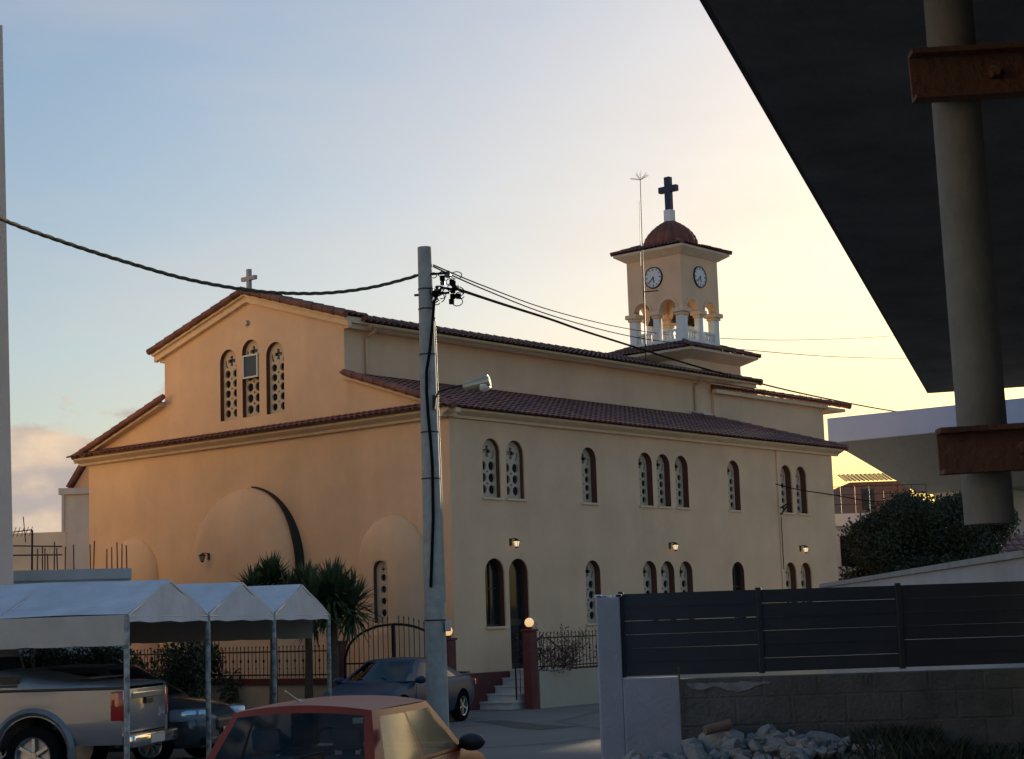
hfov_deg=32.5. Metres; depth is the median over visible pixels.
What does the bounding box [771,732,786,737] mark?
rubble chunk
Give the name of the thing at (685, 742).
rubble chunk
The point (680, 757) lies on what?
rubble chunk
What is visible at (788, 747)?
rubble chunk
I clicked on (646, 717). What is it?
fence wall
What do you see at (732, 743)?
rubble chunk
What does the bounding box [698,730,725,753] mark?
rubble chunk
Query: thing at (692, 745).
rubble chunk
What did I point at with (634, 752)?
rubble chunk
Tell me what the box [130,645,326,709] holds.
churchyard fence
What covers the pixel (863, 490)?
window
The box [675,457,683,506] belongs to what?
window
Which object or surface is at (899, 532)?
broadleaf tree
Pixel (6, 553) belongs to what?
tall building
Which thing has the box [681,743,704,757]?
rubble chunk
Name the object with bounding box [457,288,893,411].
overhead cable
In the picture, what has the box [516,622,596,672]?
shrub
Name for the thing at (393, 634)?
entrance gate
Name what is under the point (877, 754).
rubble chunk
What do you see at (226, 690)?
creeper
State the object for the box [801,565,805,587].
window
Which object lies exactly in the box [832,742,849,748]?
rubble chunk
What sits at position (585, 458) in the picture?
window
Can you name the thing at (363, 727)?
hatchback car
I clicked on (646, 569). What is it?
window
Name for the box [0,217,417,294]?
overhead cable
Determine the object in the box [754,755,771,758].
rubble chunk
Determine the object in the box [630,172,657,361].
antenna mast
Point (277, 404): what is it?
window
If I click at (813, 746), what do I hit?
rubble chunk
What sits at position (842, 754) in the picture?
rubble chunk
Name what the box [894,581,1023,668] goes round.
fence panel
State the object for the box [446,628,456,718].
gate pillar
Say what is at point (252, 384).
window
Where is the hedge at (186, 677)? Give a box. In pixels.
[17,641,215,698]
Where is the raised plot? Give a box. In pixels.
[748,749,1023,758]
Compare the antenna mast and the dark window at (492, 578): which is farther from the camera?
the antenna mast
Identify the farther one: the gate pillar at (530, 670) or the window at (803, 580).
the window at (803, 580)
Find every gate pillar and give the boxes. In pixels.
[338,641,345,678]
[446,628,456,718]
[521,618,538,708]
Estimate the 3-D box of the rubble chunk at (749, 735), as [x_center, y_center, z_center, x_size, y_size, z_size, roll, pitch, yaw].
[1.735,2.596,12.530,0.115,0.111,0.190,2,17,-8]
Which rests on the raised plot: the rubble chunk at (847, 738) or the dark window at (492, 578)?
the rubble chunk at (847, 738)
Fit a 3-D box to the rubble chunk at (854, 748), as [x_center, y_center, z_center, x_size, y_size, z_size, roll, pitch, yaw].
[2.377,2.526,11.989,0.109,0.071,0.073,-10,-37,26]
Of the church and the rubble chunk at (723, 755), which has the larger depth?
the church
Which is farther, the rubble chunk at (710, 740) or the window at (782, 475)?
the window at (782, 475)
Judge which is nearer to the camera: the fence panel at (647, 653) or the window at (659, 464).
the fence panel at (647, 653)
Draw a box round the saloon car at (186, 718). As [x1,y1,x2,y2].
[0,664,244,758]
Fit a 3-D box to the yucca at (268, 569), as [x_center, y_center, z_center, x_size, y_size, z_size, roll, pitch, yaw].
[-5.226,5.554,38.199,2.199,3.764,1.391,1,-8,-19]
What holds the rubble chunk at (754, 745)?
on the raised plot
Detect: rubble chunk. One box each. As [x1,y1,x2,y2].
[623,749,643,758]
[630,754,640,758]
[652,751,669,758]
[672,755,685,758]
[680,737,703,747]
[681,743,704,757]
[686,743,696,753]
[688,745,711,758]
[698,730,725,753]
[709,749,720,758]
[715,742,722,750]
[718,752,728,758]
[720,738,741,750]
[724,728,743,743]
[726,750,748,758]
[732,748,749,757]
[734,753,748,758]
[743,738,749,747]
[747,733,753,743]
[747,736,761,742]
[748,739,765,753]
[748,751,760,758]
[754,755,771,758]
[757,724,775,736]
[763,745,778,752]
[766,736,770,745]
[766,743,779,757]
[769,737,788,744]
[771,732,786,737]
[778,746,798,753]
[782,749,799,757]
[784,732,792,736]
[784,736,798,746]
[788,729,799,736]
[794,749,808,758]
[797,734,804,738]
[797,736,811,746]
[798,742,819,758]
[803,748,816,758]
[804,731,841,743]
[814,734,828,746]
[815,747,831,758]
[823,751,836,757]
[826,749,844,757]
[827,744,837,749]
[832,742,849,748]
[838,746,845,751]
[840,736,850,750]
[852,744,864,754]
[869,745,882,758]
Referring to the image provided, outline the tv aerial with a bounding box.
[13,517,32,569]
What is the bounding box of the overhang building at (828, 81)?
[700,0,1023,392]
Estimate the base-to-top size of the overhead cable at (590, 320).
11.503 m
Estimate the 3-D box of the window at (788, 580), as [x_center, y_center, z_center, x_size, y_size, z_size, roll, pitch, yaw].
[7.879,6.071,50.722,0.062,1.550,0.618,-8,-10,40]
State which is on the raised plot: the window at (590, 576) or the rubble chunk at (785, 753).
the rubble chunk at (785, 753)
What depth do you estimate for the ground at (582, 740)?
30.27 m
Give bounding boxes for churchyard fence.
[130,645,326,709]
[537,628,825,707]
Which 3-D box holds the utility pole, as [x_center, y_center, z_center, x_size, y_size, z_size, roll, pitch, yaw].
[-1.147,1.965,29.993,0.881,8.647,0.446,-2,-8,0]
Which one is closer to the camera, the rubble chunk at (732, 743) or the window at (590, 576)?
the rubble chunk at (732, 743)
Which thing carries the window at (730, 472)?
in the church
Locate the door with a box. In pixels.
[509,560,524,668]
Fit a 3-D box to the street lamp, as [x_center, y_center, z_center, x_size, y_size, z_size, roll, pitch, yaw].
[-0.871,0.217,29.970,1.051,0.552,0.230,-3,-8,10]
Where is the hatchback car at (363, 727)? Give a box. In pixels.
[206,690,485,758]
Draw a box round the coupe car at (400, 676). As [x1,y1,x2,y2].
[320,657,475,720]
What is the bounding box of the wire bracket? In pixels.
[780,502,789,567]
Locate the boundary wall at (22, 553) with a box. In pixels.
[13,532,66,570]
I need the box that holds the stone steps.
[479,634,565,709]
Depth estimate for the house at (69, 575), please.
33.59 m
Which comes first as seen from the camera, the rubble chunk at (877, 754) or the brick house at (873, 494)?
the rubble chunk at (877, 754)
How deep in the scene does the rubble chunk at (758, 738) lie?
12.09 m
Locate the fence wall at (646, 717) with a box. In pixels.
[594,594,1023,758]
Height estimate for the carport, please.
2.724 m
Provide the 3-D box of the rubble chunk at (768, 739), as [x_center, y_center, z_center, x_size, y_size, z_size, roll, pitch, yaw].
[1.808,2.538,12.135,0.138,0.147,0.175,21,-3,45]
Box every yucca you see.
[230,549,304,704]
[273,559,343,698]
[290,555,386,687]
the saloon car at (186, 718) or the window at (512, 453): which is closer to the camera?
the saloon car at (186, 718)
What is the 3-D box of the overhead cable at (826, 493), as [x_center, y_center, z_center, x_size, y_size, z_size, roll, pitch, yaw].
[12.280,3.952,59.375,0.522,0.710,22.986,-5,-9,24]
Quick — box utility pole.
[414,246,464,728]
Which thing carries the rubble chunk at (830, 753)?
on the raised plot
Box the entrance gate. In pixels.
[344,615,424,679]
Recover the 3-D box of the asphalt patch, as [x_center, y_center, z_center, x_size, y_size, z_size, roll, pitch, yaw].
[0.113,6.535,33.234,0.961,0.001,3.631,2,-9,-25]
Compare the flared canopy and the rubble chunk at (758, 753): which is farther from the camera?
the flared canopy
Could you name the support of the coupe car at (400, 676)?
on the ground at (582, 740)
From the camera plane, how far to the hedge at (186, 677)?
31.84 m
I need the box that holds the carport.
[0,579,331,758]
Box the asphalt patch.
[473,720,577,729]
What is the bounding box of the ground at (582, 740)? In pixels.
[106,703,600,758]
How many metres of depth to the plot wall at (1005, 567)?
16.44 m
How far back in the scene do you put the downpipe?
4.02 m
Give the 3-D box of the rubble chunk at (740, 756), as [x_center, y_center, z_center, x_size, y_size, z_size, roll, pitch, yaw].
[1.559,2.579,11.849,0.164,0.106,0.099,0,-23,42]
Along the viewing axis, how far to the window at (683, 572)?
46.90 m
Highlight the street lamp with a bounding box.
[433,375,490,409]
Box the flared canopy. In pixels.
[827,398,1023,538]
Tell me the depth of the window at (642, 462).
46.01 m
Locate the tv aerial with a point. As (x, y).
(31, 531)
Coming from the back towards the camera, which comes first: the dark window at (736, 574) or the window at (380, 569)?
the dark window at (736, 574)
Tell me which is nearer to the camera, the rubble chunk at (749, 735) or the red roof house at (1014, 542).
the rubble chunk at (749, 735)
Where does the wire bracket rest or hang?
attached to the church
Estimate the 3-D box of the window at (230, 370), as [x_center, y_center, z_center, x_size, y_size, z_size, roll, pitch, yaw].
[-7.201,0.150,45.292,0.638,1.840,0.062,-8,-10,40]
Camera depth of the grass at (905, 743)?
11.83 m
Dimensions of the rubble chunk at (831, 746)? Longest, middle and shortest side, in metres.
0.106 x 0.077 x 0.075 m
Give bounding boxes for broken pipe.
[703,719,731,734]
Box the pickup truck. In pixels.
[0,649,177,758]
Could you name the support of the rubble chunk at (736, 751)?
on the raised plot
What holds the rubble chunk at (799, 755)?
on the raised plot
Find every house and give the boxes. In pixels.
[13,541,131,664]
[58,465,88,568]
[833,473,909,513]
[834,484,926,580]
[998,534,1023,553]
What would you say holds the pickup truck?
on the ground at (582, 740)
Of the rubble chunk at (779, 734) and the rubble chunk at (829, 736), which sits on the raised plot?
the rubble chunk at (829, 736)
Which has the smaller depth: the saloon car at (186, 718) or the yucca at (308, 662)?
the saloon car at (186, 718)
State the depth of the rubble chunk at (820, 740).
12.16 m
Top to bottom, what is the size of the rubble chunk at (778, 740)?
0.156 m
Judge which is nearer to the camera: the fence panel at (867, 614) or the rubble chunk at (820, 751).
the rubble chunk at (820, 751)
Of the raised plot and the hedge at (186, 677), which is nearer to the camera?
the raised plot
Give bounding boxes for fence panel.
[618,590,758,677]
[755,586,899,672]
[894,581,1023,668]
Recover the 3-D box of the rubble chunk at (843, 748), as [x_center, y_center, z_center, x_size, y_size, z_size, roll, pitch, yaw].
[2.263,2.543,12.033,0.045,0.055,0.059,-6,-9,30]
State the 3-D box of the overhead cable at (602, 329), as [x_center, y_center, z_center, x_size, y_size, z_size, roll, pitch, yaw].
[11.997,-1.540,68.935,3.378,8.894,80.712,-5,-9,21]
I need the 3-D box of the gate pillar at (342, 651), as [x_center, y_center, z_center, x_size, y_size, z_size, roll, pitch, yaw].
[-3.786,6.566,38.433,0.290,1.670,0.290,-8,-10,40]
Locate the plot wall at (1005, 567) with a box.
[819,550,1023,673]
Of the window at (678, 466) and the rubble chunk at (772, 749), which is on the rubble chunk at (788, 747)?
the rubble chunk at (772, 749)
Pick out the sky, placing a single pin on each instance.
(302, 145)
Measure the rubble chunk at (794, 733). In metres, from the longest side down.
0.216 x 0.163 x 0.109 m
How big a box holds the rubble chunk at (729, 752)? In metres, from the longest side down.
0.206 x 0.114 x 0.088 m
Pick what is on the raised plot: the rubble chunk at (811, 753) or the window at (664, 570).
the rubble chunk at (811, 753)
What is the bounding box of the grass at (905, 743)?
[648,722,1023,758]
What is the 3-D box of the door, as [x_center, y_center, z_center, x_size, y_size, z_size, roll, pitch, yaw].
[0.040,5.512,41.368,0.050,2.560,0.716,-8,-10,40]
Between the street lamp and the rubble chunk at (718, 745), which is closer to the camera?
the rubble chunk at (718, 745)
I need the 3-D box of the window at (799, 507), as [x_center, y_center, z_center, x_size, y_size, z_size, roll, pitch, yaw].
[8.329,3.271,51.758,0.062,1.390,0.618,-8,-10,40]
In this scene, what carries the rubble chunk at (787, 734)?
on the raised plot
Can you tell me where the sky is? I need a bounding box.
[0,0,1023,532]
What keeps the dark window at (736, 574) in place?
in the church
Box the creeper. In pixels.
[145,641,244,703]
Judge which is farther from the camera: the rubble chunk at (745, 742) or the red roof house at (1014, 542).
the red roof house at (1014, 542)
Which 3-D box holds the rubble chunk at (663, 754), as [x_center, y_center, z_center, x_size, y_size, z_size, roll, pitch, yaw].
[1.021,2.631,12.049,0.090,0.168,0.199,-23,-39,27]
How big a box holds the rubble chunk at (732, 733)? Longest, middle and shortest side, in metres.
0.190 x 0.156 x 0.090 m
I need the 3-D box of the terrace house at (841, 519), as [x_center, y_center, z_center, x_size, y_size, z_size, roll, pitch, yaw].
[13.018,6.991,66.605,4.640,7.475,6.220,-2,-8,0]
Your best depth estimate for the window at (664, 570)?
46.27 m
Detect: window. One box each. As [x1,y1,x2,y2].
[224,350,236,420]
[246,340,259,416]
[270,342,284,413]
[372,561,387,624]
[482,439,496,497]
[485,559,500,626]
[506,441,520,498]
[581,449,591,502]
[585,562,595,622]
[638,454,647,505]
[643,562,652,620]
[656,456,665,505]
[661,562,669,592]
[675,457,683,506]
[680,563,687,619]
[727,462,735,509]
[732,563,742,617]
[780,468,786,511]
[786,565,790,602]
[796,469,801,512]
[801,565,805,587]
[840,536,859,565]
[861,488,874,509]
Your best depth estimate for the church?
44.75 m
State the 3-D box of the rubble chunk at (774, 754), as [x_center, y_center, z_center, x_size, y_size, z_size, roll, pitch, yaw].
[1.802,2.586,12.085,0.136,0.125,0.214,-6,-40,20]
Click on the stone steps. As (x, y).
(508, 694)
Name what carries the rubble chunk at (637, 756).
on the raised plot
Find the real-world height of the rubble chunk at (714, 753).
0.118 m
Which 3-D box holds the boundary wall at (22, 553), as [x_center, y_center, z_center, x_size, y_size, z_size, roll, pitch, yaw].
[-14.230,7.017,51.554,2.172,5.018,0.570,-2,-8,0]
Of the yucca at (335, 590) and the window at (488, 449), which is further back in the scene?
the window at (488, 449)
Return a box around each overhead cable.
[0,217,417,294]
[433,264,886,339]
[433,266,865,357]
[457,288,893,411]
[775,484,883,501]
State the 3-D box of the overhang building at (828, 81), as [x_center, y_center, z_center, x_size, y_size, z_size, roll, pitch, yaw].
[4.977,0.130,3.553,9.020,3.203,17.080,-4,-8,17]
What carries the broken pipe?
on the rubble chunk at (710, 740)
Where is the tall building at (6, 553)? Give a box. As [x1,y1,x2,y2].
[0,25,14,649]
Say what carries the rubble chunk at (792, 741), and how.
on the raised plot
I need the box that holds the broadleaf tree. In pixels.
[837,488,1023,579]
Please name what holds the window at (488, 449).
in the church
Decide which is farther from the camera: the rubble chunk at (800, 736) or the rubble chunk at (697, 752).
the rubble chunk at (800, 736)
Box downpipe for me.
[908,0,1023,525]
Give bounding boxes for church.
[66,176,851,709]
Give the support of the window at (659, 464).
in the church
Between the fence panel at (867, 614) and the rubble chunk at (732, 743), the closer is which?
the rubble chunk at (732, 743)
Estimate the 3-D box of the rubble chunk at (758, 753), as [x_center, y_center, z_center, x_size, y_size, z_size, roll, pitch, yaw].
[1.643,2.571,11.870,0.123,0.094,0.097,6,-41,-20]
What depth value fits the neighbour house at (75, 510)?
55.98 m
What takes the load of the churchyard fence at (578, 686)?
on the ground at (582, 740)
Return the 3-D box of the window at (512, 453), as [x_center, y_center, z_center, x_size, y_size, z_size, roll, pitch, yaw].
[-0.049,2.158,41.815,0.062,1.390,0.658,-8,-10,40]
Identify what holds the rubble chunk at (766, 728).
on the raised plot
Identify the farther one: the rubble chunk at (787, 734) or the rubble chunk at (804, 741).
the rubble chunk at (787, 734)
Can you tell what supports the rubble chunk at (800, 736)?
on the rubble chunk

